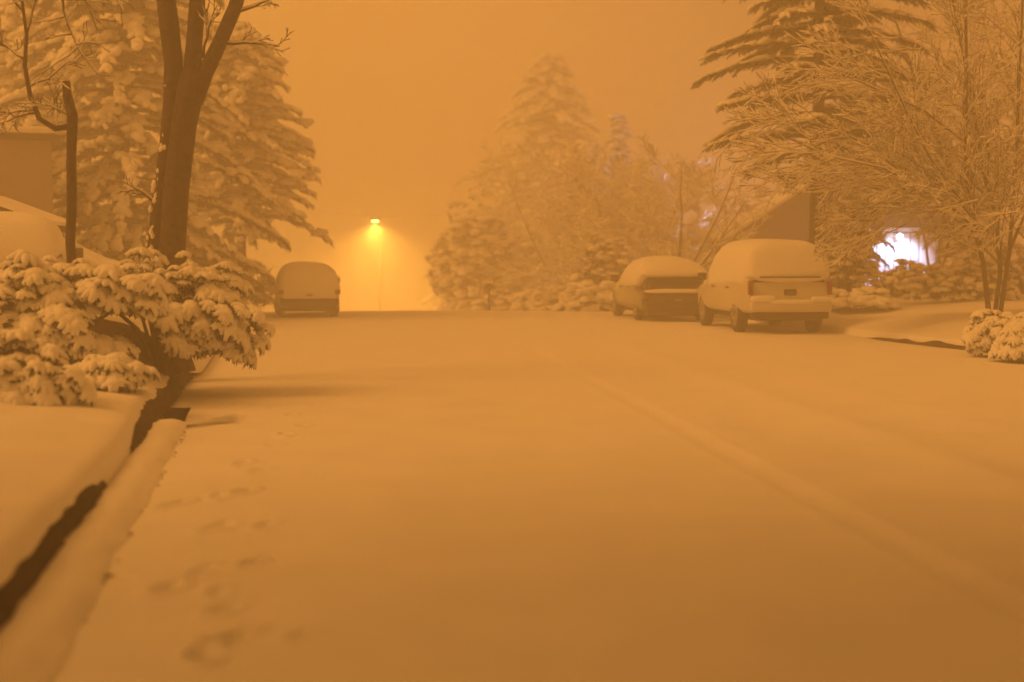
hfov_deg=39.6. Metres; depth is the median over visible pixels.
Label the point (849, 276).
evergreen bush
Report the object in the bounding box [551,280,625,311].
shrub
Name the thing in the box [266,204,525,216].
overhead wire
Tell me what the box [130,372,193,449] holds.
soil bank
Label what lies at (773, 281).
parked minivan
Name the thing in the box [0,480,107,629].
soil bank
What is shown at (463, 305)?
shrub
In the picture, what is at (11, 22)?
cedar
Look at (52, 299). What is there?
snowy shrub
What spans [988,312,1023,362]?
snowy shrub
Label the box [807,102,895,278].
spruce
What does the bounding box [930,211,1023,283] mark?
evergreen bush
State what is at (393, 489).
road
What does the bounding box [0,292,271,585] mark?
lawn
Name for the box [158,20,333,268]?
cedar
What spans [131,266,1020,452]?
ground
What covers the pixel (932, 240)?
spruce
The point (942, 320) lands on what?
lawn
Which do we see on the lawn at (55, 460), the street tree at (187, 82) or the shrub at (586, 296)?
the street tree at (187, 82)
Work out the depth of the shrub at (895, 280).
37.51 m
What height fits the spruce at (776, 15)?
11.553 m
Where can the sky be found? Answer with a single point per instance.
(402, 98)
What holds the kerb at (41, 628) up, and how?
on the road
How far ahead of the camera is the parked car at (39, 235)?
21.31 m
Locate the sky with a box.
[0,0,1023,265]
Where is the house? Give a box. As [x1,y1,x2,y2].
[692,162,966,286]
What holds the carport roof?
on the lawn at (55, 460)
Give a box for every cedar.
[0,0,117,251]
[0,0,291,293]
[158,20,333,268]
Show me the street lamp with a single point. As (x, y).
(376, 219)
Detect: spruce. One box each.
[691,0,941,250]
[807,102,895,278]
[921,105,1004,263]
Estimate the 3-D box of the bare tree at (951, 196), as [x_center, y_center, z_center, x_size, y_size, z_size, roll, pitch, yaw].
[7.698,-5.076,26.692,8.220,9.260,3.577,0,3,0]
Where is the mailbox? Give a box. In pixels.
[484,280,493,310]
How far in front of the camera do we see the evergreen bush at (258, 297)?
37.32 m
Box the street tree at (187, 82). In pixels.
[117,0,293,371]
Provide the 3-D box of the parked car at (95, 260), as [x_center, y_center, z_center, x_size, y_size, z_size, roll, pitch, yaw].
[-8.973,-1.271,27.367,4.590,1.606,2.160,0,3,-8]
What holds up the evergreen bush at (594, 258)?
on the lawn at (942, 320)
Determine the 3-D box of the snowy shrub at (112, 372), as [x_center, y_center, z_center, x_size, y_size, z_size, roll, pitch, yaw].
[-3.980,0.319,13.960,0.887,0.424,0.779,1,4,22]
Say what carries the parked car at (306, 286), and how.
on the road
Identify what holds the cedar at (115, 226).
on the lawn at (55, 460)
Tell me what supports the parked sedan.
on the road
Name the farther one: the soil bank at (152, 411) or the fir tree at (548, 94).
the fir tree at (548, 94)
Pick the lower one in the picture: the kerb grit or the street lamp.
the kerb grit
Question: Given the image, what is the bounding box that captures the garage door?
[868,233,935,285]
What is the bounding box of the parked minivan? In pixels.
[697,239,831,331]
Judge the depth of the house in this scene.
49.83 m
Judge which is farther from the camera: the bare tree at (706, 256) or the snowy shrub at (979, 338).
the bare tree at (706, 256)
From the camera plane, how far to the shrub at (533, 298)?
51.68 m
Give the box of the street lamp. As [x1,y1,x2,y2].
[370,217,380,310]
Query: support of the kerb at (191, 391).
on the road
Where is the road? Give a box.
[53,295,1023,681]
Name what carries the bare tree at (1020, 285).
on the lawn at (942, 320)
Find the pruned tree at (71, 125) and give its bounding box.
[0,0,133,263]
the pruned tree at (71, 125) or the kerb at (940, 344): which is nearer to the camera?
the pruned tree at (71, 125)
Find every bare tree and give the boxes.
[450,130,724,291]
[531,137,742,277]
[637,135,782,266]
[698,0,1023,312]
[753,0,1023,269]
[793,0,1023,293]
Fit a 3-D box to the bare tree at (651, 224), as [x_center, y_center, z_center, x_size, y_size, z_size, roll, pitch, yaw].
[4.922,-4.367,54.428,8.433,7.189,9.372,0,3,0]
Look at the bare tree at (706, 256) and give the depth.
42.02 m
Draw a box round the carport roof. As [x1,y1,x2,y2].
[0,196,77,231]
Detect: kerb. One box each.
[0,419,191,681]
[170,355,225,407]
[870,337,988,352]
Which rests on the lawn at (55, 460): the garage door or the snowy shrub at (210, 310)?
the snowy shrub at (210, 310)
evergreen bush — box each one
[189,241,275,308]
[424,188,532,310]
[566,232,637,310]
[826,225,882,291]
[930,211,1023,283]
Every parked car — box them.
[0,211,83,268]
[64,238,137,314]
[273,261,340,316]
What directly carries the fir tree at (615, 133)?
on the lawn at (942, 320)
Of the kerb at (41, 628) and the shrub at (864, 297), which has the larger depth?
the shrub at (864, 297)
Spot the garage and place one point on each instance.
(26, 164)
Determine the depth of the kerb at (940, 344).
25.08 m
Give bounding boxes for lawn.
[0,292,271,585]
[403,287,1023,345]
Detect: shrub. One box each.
[0,249,170,362]
[0,329,96,405]
[69,246,275,377]
[73,352,160,393]
[440,299,474,310]
[471,288,525,310]
[508,283,565,310]
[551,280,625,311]
[830,286,901,311]
[875,256,955,296]
[900,258,1020,301]
[961,308,1016,356]
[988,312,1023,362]
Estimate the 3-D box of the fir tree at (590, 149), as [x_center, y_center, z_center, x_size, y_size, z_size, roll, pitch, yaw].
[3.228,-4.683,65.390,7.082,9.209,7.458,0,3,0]
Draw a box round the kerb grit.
[51,431,185,679]
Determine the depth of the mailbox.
44.78 m
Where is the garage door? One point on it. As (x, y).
(886, 253)
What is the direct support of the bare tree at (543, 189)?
on the lawn at (942, 320)
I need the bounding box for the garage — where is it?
[0,125,58,213]
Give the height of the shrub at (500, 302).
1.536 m
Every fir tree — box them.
[422,52,615,305]
[511,139,612,290]
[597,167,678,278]
[598,113,633,210]
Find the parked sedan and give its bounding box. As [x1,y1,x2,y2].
[611,256,706,319]
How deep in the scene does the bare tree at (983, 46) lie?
40.96 m
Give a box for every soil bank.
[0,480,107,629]
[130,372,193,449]

